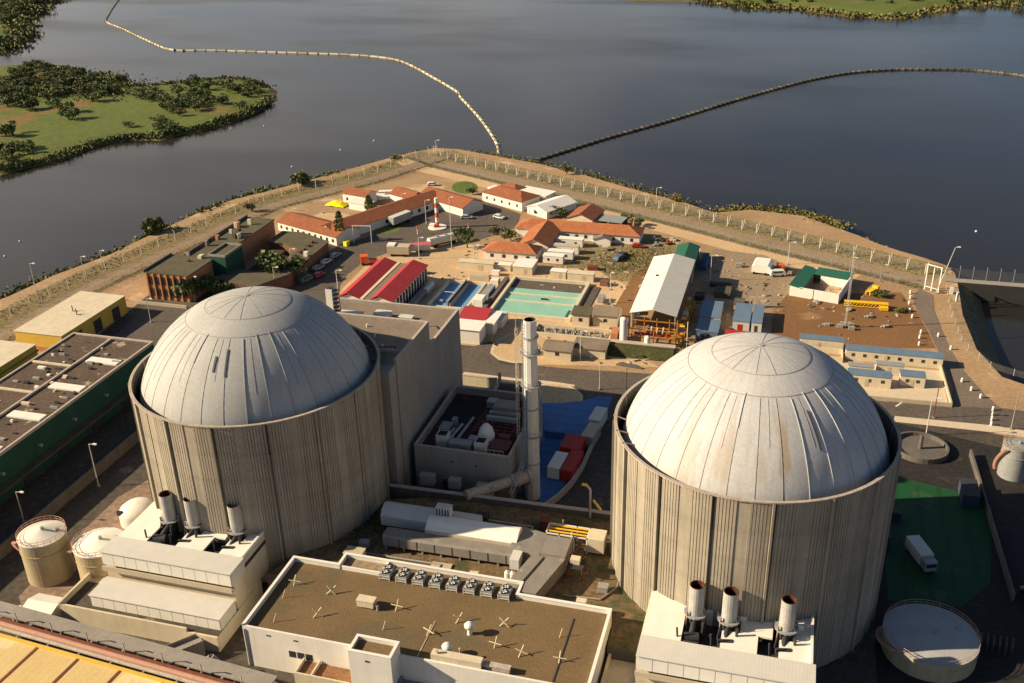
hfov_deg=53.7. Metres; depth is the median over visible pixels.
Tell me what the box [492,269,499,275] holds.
yard crate
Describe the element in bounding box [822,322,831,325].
rubble pile
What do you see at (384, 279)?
red hall
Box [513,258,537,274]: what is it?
cream shed
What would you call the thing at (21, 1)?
island tree
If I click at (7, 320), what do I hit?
verge
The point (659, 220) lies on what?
perimeter fence
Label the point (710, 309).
shipping container
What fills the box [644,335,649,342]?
upright tank
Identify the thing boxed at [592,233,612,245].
grey gable hut
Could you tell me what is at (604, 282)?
yard crate
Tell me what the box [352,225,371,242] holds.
goal gantry
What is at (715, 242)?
sandy path
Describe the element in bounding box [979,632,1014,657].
pipe cluster
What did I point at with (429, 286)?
yard crate
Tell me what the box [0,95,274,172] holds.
shore bushes
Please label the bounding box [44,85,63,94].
island tree
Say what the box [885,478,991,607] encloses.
green floor
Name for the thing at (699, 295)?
yard crate
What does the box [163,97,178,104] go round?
island tree
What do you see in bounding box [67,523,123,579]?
storage tank
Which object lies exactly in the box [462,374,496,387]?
wall
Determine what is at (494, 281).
yard crate
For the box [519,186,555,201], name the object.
white annex
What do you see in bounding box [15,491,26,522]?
lamp post
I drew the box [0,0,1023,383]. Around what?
lake water
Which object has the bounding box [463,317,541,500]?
chimney
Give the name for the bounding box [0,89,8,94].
island tree
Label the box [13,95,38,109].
island tree
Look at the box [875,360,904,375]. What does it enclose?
site office
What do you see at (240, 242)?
brick office
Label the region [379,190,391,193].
slab
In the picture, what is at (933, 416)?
lamp post
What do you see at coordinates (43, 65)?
island tree
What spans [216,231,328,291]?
brick annex
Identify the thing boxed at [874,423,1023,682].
bitumen yard
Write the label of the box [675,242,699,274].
green shed
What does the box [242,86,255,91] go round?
island tree
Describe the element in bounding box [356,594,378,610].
roof box
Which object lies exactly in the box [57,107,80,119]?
island tree
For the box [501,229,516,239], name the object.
shrub
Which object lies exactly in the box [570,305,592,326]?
gate hut
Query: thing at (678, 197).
shrub
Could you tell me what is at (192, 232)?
dry tufts
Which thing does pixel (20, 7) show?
island tree
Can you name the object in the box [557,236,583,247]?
site cabin
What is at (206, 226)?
perimeter fence
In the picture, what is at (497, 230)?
shrub
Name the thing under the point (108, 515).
reddish pavement
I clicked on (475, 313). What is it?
red roof hut
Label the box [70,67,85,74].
island tree
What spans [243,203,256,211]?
shrub
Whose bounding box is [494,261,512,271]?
cream shed
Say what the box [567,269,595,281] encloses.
cream shed
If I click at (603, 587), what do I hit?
equipment box
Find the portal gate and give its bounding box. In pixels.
[924,264,942,292]
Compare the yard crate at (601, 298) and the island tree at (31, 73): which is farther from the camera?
the island tree at (31, 73)
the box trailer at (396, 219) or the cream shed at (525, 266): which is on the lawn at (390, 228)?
the box trailer at (396, 219)
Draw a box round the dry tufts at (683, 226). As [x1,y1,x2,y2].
[408,157,921,287]
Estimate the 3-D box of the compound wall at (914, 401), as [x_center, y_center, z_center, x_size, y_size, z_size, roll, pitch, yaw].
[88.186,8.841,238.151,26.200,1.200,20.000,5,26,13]
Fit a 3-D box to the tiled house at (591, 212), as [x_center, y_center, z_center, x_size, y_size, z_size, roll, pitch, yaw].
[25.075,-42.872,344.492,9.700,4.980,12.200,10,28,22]
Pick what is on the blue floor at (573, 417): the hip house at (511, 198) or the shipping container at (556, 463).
the shipping container at (556, 463)
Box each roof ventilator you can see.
[442,642,452,651]
[464,621,474,635]
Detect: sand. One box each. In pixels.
[339,243,657,366]
[696,249,795,310]
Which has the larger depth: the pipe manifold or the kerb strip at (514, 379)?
the kerb strip at (514, 379)
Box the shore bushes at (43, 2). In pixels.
[18,0,63,17]
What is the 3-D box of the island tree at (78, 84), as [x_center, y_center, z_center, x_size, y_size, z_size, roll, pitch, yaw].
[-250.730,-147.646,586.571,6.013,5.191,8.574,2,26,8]
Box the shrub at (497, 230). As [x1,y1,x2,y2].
[486,226,506,234]
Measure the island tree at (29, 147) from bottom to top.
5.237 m
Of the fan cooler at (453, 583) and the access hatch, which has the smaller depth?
the access hatch
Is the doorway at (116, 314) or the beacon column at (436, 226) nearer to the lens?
the doorway at (116, 314)
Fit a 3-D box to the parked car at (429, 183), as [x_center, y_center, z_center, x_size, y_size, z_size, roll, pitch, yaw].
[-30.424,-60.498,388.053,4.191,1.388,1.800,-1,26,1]
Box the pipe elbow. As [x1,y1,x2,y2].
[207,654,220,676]
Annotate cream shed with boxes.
[458,258,495,271]
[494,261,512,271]
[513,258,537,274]
[550,268,567,278]
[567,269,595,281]
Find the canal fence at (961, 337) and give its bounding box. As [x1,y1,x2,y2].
[946,285,1014,375]
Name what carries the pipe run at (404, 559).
on the terrace
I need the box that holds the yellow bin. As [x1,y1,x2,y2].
[343,240,349,246]
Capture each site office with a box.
[732,302,752,330]
[800,333,844,348]
[813,346,842,362]
[845,344,943,368]
[848,361,873,369]
[848,368,892,388]
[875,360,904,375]
[899,369,925,388]
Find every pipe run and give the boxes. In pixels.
[366,552,440,566]
[488,519,533,528]
[563,581,619,599]
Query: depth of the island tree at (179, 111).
518.55 m
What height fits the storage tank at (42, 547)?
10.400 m
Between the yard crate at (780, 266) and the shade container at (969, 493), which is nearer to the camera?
the shade container at (969, 493)
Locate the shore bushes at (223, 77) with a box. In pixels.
[4,63,276,88]
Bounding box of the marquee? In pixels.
[526,195,576,218]
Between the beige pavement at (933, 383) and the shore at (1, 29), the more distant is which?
the shore at (1, 29)
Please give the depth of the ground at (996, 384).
297.23 m
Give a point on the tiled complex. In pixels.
(539, 239)
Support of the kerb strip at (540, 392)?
on the plant yard at (80, 511)
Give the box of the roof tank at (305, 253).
[303,251,308,256]
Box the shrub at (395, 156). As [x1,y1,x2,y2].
[390,154,401,158]
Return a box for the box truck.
[905,535,937,572]
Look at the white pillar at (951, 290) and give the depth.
282.97 m
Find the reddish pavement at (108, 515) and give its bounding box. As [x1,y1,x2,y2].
[19,480,151,606]
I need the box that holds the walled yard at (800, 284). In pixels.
[789,265,853,303]
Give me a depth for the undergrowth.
597.76 m
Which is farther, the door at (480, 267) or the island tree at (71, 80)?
the island tree at (71, 80)
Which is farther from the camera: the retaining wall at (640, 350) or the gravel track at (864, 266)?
the gravel track at (864, 266)
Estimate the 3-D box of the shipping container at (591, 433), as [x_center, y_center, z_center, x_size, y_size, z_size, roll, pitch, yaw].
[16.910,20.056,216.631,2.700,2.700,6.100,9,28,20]
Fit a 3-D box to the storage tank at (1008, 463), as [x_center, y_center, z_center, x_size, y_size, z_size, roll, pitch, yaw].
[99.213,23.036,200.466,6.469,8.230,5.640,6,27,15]
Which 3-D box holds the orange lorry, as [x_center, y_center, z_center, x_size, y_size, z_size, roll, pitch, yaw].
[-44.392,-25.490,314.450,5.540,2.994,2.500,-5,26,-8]
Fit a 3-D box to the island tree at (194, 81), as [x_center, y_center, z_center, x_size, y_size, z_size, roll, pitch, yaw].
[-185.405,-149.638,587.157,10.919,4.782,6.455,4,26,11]
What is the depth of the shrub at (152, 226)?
344.97 m
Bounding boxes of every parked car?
[298,274,312,283]
[312,264,324,270]
[312,271,324,277]
[320,258,332,264]
[330,252,341,258]
[427,181,437,185]
[460,214,472,218]
[493,213,504,219]
[613,254,625,261]
[631,242,644,247]
[770,269,785,276]
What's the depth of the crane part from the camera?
284.96 m
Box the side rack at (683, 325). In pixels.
[675,297,693,347]
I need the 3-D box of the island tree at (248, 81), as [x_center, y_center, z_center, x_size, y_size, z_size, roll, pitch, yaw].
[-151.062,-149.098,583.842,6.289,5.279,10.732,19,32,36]
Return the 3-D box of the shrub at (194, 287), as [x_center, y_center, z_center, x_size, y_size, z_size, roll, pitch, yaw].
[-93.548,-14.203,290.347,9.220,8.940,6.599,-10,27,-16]
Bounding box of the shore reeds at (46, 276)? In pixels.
[0,169,341,298]
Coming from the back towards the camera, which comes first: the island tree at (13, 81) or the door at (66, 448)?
the island tree at (13, 81)
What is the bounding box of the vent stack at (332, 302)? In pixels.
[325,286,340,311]
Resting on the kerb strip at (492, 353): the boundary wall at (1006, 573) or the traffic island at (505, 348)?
the traffic island at (505, 348)
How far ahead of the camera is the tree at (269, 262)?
300.57 m
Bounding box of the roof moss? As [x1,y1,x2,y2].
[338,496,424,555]
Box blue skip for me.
[543,424,566,438]
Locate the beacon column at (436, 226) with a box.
[428,197,446,230]
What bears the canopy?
on the ground at (996, 384)
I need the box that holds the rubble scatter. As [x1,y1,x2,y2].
[320,211,904,368]
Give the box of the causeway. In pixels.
[945,278,1023,303]
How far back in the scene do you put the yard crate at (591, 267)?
305.35 m
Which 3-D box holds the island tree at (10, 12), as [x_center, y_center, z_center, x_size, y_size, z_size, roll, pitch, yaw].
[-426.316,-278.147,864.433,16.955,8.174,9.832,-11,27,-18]
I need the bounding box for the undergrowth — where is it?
[0,66,180,102]
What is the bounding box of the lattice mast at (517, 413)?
[513,309,522,492]
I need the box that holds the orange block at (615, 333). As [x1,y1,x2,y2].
[610,327,619,339]
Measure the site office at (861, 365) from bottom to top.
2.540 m
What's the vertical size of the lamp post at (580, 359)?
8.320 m
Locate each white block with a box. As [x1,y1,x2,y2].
[460,318,486,344]
[484,310,502,334]
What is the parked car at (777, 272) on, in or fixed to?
on the sand at (774, 287)
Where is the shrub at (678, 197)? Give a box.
[671,192,682,201]
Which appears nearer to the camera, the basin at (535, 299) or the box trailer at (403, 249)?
the basin at (535, 299)
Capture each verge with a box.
[0,151,452,340]
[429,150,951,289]
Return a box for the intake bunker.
[494,372,521,392]
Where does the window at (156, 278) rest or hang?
in the brick office
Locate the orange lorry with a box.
[360,254,377,265]
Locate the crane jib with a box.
[844,299,888,310]
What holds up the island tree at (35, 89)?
on the island at (47, 130)
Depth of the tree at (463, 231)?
323.78 m
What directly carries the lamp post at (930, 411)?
on the bitumen yard at (991, 608)
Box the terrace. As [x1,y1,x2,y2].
[266,497,645,662]
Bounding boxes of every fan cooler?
[378,564,394,581]
[395,567,410,582]
[412,570,427,586]
[428,573,443,589]
[445,575,460,592]
[463,578,477,593]
[480,581,494,598]
[497,584,512,601]
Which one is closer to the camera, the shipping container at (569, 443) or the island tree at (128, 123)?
the shipping container at (569, 443)
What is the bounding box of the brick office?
[142,214,275,302]
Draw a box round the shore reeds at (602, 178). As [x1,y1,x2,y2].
[460,148,709,208]
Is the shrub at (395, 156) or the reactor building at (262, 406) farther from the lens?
the shrub at (395, 156)
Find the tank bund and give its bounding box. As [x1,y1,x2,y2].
[901,431,949,463]
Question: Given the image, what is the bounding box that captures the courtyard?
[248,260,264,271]
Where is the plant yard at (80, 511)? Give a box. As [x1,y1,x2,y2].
[0,295,1008,682]
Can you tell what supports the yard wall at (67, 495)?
on the plant yard at (80, 511)
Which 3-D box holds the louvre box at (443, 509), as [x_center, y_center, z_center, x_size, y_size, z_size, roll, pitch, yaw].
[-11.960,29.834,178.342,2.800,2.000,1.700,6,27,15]
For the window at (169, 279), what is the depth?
289.93 m
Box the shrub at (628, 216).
[620,213,634,218]
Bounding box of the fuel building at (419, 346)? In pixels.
[325,297,462,485]
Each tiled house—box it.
[276,212,359,245]
[319,187,482,234]
[566,203,604,222]
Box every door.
[23,470,35,484]
[59,443,69,456]
[92,418,101,430]
[122,395,130,407]
[477,265,482,270]
[497,320,501,328]
[702,333,708,339]
[737,324,742,330]
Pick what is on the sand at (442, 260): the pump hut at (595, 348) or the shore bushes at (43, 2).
the pump hut at (595, 348)
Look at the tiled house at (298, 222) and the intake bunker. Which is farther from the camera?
the tiled house at (298, 222)
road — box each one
[461,341,1023,429]
[912,289,998,407]
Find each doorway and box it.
[93,317,102,333]
[112,305,120,321]
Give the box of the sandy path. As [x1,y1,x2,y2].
[394,159,859,278]
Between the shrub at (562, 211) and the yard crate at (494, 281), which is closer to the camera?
the yard crate at (494, 281)
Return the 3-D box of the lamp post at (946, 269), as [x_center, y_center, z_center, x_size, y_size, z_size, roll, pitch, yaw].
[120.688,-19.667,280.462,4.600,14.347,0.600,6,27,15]
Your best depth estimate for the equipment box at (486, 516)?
183.06 m
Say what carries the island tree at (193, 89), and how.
on the island at (47, 130)
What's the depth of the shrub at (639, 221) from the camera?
339.60 m
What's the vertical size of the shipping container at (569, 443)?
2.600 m
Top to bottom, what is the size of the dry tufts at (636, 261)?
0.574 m
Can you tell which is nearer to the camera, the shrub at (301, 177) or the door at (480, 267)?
the door at (480, 267)
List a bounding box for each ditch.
[7,157,451,340]
[412,158,923,288]
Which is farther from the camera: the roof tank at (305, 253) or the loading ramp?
the roof tank at (305, 253)
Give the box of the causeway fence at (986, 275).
[945,266,1014,281]
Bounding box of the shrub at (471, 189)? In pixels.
[466,185,477,193]
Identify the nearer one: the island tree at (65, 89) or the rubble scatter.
the rubble scatter
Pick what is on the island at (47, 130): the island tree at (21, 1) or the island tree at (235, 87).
the island tree at (235, 87)
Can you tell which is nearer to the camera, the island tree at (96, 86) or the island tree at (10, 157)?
the island tree at (10, 157)
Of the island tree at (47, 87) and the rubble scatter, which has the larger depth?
the island tree at (47, 87)
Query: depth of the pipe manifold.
174.14 m
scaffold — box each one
[566,554,585,580]
[628,316,677,344]
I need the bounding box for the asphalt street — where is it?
[115,198,520,347]
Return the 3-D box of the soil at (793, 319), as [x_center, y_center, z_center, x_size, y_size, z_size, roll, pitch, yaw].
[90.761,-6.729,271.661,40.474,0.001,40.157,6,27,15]
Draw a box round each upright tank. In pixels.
[620,317,627,339]
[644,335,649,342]
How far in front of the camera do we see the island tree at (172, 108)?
525.81 m
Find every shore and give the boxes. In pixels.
[0,0,64,52]
[629,0,1017,18]
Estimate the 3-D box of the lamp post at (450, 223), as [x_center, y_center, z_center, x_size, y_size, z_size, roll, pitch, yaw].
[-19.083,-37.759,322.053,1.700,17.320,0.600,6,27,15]
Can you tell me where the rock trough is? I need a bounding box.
[537,323,611,339]
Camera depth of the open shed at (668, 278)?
274.28 m
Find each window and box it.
[155,277,159,284]
[163,289,168,296]
[168,278,172,285]
[289,651,295,657]
[297,652,303,658]
[305,654,312,660]
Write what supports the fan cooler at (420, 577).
on the control building at (344, 638)
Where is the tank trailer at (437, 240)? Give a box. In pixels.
[427,232,461,247]
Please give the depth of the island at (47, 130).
521.32 m
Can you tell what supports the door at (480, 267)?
in the cream shed at (476, 264)
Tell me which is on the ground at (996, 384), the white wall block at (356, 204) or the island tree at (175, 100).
the white wall block at (356, 204)
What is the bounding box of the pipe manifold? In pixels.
[545,520,606,553]
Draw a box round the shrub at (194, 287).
[169,277,201,297]
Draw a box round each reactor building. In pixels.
[127,286,389,582]
[609,332,901,667]
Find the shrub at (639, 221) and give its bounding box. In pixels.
[634,217,643,225]
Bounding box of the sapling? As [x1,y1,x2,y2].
[559,162,571,173]
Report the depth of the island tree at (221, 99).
541.31 m
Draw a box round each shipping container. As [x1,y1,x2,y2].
[497,311,507,328]
[547,451,567,478]
[559,434,585,454]
[560,449,583,481]
[581,422,600,448]
[588,406,607,428]
[695,318,720,339]
[699,300,723,319]
[725,329,749,333]
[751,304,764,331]
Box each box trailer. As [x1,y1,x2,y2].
[386,242,410,256]
[388,210,411,226]
[410,241,430,252]
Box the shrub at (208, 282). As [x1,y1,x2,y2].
[199,272,236,295]
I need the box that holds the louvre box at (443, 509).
[435,502,452,516]
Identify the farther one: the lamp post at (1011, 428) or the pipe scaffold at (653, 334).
the pipe scaffold at (653, 334)
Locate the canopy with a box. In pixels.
[595,214,627,223]
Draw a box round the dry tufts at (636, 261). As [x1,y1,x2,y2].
[572,242,671,278]
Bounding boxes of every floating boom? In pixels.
[104,0,499,154]
[529,67,1023,161]
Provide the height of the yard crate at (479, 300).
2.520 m
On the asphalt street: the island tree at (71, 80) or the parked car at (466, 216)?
the parked car at (466, 216)
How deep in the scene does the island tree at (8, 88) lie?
575.49 m
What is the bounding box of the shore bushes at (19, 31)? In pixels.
[0,2,57,51]
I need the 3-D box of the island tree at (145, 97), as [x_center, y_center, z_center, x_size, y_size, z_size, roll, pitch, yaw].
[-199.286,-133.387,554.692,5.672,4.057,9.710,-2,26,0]
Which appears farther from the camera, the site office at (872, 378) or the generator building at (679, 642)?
the site office at (872, 378)
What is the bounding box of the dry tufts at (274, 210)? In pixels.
[6,159,445,340]
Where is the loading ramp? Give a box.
[167,634,205,666]
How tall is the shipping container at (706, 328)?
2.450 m
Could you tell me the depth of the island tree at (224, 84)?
575.53 m
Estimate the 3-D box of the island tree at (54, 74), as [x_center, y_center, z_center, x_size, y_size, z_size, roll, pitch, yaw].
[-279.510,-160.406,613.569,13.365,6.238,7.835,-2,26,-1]
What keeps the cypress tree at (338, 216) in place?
on the ground at (996, 384)
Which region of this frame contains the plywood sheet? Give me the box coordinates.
[430,561,452,568]
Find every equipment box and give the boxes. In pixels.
[359,538,369,548]
[476,511,489,521]
[539,516,550,531]
[597,582,608,593]
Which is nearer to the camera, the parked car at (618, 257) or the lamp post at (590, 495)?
the lamp post at (590, 495)
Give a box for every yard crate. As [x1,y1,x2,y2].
[408,284,426,304]
[424,281,434,294]
[470,273,490,281]
[472,294,486,306]
[481,285,495,299]
[490,277,499,284]
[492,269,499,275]
[587,264,597,270]
[597,294,605,302]
[600,279,608,285]
[694,292,704,300]
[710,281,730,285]
[714,285,731,298]
[734,297,744,304]
[735,262,741,267]
[776,263,784,269]
[792,268,800,274]
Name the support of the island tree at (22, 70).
on the island at (47, 130)
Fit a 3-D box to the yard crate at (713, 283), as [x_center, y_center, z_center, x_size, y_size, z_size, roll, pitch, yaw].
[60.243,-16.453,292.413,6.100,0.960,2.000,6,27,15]
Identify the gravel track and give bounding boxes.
[0,155,445,339]
[419,155,933,285]
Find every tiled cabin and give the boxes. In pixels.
[342,187,376,202]
[502,182,524,189]
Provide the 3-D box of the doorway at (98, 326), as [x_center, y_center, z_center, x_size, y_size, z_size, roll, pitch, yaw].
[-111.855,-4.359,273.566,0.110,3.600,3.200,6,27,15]
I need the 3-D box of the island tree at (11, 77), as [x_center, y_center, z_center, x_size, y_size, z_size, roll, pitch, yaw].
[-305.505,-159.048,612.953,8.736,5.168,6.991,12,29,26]
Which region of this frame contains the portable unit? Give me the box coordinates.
[751,257,773,275]
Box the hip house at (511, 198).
[481,185,540,210]
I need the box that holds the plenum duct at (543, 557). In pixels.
[504,525,571,596]
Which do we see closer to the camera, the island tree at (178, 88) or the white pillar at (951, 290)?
the white pillar at (951, 290)
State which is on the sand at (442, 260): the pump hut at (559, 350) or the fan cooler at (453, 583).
the pump hut at (559, 350)
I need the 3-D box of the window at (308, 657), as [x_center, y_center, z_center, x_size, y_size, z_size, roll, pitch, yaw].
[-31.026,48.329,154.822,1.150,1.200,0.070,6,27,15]
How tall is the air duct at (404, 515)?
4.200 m
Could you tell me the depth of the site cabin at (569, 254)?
313.81 m
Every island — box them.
[0,65,277,175]
[493,333,522,360]
[541,384,580,402]
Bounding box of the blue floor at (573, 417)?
[539,396,611,502]
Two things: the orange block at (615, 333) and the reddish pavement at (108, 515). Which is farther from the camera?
the orange block at (615, 333)
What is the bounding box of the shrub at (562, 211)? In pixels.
[557,207,567,217]
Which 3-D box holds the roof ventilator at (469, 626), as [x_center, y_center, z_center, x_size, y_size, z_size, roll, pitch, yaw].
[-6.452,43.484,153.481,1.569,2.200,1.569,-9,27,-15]
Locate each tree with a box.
[0,75,13,80]
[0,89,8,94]
[0,94,18,105]
[0,120,16,134]
[0,146,18,154]
[0,152,7,159]
[1,14,13,18]
[1,83,15,95]
[3,10,21,16]
[5,79,18,84]
[5,141,22,148]
[7,153,20,159]
[9,73,22,77]
[12,92,23,101]
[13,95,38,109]
[15,5,31,10]
[15,85,29,93]
[16,66,27,72]
[16,144,33,152]
[17,0,30,4]
[18,78,35,85]
[21,86,38,95]
[21,140,34,147]
[22,59,37,67]
[22,71,37,76]
[28,66,42,70]
[34,62,51,68]
[34,76,50,82]
[34,80,49,86]
[38,92,55,99]
[39,67,50,72]
[39,71,60,77]
[41,83,62,89]
[43,81,59,87]
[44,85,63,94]
[44,97,62,105]
[48,90,62,97]
[50,101,74,110]
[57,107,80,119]
[59,76,78,84]
[59,84,69,92]
[64,73,73,77]
[68,67,79,75]
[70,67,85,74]
[71,81,84,87]
[74,87,84,94]
[79,73,96,81]
[82,91,103,101]
[86,82,101,91]
[98,84,118,92]
[114,74,128,80]
[122,121,134,126]
[132,90,146,98]
[133,87,146,92]
[142,94,153,100]
[148,86,158,90]
[149,114,165,120]
[152,125,165,131]
[155,127,171,133]
[156,96,171,103]
[157,92,175,97]
[157,117,169,121]
[158,101,171,110]
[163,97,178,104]
[166,105,178,112]
[166,122,178,128]
[170,84,186,94]
[172,100,185,106]
[173,109,185,115]
[177,94,195,101]
[181,95,197,103]
[182,79,199,85]
[186,74,199,81]
[187,86,197,92]
[190,100,202,110]
[195,77,209,82]
[195,88,211,96]
[196,80,211,89]
[197,94,213,101]
[209,93,229,103]
[222,83,236,88]
[225,84,240,92]
[232,100,246,108]
[238,83,252,90]
[241,91,254,97]
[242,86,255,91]
[243,78,257,85]
[254,88,262,93]
[254,249,288,273]
[273,256,307,276]
[334,210,344,230]
[364,194,373,209]
[452,226,474,247]
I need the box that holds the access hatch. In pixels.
[576,597,586,603]
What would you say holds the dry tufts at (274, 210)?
on the ground at (996, 384)
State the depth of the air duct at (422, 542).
173.50 m
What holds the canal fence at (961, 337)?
on the ground at (996, 384)
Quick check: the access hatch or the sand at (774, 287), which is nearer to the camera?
the access hatch
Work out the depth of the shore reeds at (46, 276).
346.29 m
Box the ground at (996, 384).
[0,148,1023,438]
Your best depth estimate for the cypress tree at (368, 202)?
356.64 m
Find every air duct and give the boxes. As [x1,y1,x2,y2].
[380,501,482,530]
[382,527,520,565]
[425,514,522,545]
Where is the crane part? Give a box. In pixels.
[865,284,879,295]
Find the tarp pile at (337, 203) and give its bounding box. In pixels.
[325,200,348,207]
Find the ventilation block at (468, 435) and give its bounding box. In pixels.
[414,385,542,498]
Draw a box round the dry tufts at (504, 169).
[435,150,952,277]
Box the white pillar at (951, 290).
[949,286,953,293]
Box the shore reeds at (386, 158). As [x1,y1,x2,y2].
[339,147,442,170]
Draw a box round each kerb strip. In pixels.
[464,372,574,386]
[490,331,522,362]
[538,382,582,402]
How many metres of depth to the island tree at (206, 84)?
575.27 m
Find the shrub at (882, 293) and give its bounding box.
[871,290,887,297]
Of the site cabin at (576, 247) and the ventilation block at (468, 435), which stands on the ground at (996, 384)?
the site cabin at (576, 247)
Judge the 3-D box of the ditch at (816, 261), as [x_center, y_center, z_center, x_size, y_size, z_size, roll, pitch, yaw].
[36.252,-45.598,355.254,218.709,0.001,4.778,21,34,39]
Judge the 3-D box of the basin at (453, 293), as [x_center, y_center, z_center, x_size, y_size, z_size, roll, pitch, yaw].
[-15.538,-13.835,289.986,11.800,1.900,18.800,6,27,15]
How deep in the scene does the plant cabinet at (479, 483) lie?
191.74 m
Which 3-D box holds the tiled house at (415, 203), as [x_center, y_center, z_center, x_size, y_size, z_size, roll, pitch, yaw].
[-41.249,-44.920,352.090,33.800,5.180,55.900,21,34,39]
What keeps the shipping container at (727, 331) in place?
on the ground at (996, 384)
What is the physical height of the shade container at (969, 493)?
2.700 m
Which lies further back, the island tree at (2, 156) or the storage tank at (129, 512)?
the island tree at (2, 156)
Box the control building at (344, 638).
[241,552,611,682]
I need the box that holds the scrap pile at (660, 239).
[658,237,665,241]
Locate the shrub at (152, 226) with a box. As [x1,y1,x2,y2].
[140,216,164,234]
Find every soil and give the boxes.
[559,233,677,280]
[608,263,650,339]
[771,292,934,347]
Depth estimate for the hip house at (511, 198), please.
361.79 m
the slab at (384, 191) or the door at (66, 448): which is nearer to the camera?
the door at (66, 448)
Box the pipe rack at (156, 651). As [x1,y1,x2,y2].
[0,601,277,682]
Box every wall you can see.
[0,430,138,560]
[134,300,186,308]
[389,483,609,518]
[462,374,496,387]
[482,276,508,307]
[545,443,591,503]
[600,338,675,361]
[869,365,952,406]
[969,449,1015,600]
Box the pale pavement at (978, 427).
[894,416,1023,436]
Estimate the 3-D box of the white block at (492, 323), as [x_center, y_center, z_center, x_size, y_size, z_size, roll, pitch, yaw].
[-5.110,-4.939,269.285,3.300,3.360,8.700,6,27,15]
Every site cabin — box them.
[542,252,564,264]
[548,248,574,259]
[553,242,579,254]
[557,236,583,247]
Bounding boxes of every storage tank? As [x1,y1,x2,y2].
[11,516,75,587]
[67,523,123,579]
[116,497,152,528]
[875,599,980,682]
[993,433,1023,481]
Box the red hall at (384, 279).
[338,257,427,303]
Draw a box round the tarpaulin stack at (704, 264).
[699,253,709,270]
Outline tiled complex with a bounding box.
[482,218,644,260]
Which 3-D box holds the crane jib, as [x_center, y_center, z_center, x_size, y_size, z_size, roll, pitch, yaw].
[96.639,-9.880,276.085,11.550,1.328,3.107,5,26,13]
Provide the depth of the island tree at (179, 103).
535.43 m
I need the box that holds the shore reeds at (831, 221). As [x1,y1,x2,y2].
[709,202,855,230]
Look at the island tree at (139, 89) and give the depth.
571.84 m
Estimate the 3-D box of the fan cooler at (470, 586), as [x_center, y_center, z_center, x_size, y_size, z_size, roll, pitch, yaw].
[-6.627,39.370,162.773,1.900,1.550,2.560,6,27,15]
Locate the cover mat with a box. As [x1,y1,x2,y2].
[581,286,599,306]
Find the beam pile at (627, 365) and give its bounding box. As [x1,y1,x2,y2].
[616,362,641,368]
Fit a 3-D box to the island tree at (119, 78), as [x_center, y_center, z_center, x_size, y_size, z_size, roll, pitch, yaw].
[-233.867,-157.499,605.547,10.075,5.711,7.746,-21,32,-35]
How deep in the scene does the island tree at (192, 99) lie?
542.32 m
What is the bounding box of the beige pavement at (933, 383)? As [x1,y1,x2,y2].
[839,361,946,401]
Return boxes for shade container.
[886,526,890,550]
[891,507,901,521]
[958,478,980,508]
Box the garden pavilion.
[262,249,284,261]
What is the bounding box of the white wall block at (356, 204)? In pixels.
[348,198,374,210]
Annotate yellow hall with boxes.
[0,340,38,378]
[13,291,127,350]
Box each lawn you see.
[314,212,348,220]
[373,219,410,234]
[452,181,477,193]
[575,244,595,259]
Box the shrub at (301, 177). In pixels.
[290,170,310,183]
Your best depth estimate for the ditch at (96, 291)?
362.88 m
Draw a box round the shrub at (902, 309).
[894,307,907,311]
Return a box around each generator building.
[58,490,268,652]
[601,580,815,682]
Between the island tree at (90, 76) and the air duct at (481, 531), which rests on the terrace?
the air duct at (481, 531)
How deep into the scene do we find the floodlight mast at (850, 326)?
263.62 m
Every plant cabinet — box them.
[419,471,435,485]
[448,476,461,489]
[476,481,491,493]
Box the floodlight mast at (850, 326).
[837,249,858,330]
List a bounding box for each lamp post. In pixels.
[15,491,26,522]
[29,263,40,302]
[88,443,100,486]
[449,196,452,248]
[579,331,587,360]
[582,483,601,517]
[609,272,613,302]
[926,397,941,432]
[932,387,947,418]
[935,246,960,293]
[1009,392,1022,429]
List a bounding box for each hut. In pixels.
[23,593,62,616]
[343,545,365,554]
[459,306,492,320]
[542,339,576,361]
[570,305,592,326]
[574,337,609,358]
[591,305,622,327]
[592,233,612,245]
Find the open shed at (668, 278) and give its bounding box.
[630,254,694,340]
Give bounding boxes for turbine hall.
[0,633,176,682]
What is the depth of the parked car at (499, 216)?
350.59 m
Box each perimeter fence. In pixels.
[4,157,446,340]
[7,147,428,317]
[409,156,898,283]
[433,146,928,273]
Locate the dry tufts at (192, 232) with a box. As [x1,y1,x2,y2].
[0,154,423,317]
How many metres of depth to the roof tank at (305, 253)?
310.46 m
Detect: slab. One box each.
[377,195,389,199]
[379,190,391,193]
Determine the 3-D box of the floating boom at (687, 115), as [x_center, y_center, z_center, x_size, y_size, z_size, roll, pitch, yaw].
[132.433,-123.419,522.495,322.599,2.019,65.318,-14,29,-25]
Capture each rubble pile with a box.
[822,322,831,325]
[880,324,889,327]
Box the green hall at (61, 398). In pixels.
[0,332,153,505]
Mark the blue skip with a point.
(553, 431)
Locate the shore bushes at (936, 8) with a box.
[689,0,1023,19]
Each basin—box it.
[427,278,486,309]
[490,275,590,321]
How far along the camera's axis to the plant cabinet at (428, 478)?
194.21 m
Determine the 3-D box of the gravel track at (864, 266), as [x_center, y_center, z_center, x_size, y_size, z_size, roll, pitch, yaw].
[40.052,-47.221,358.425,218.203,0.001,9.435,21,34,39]

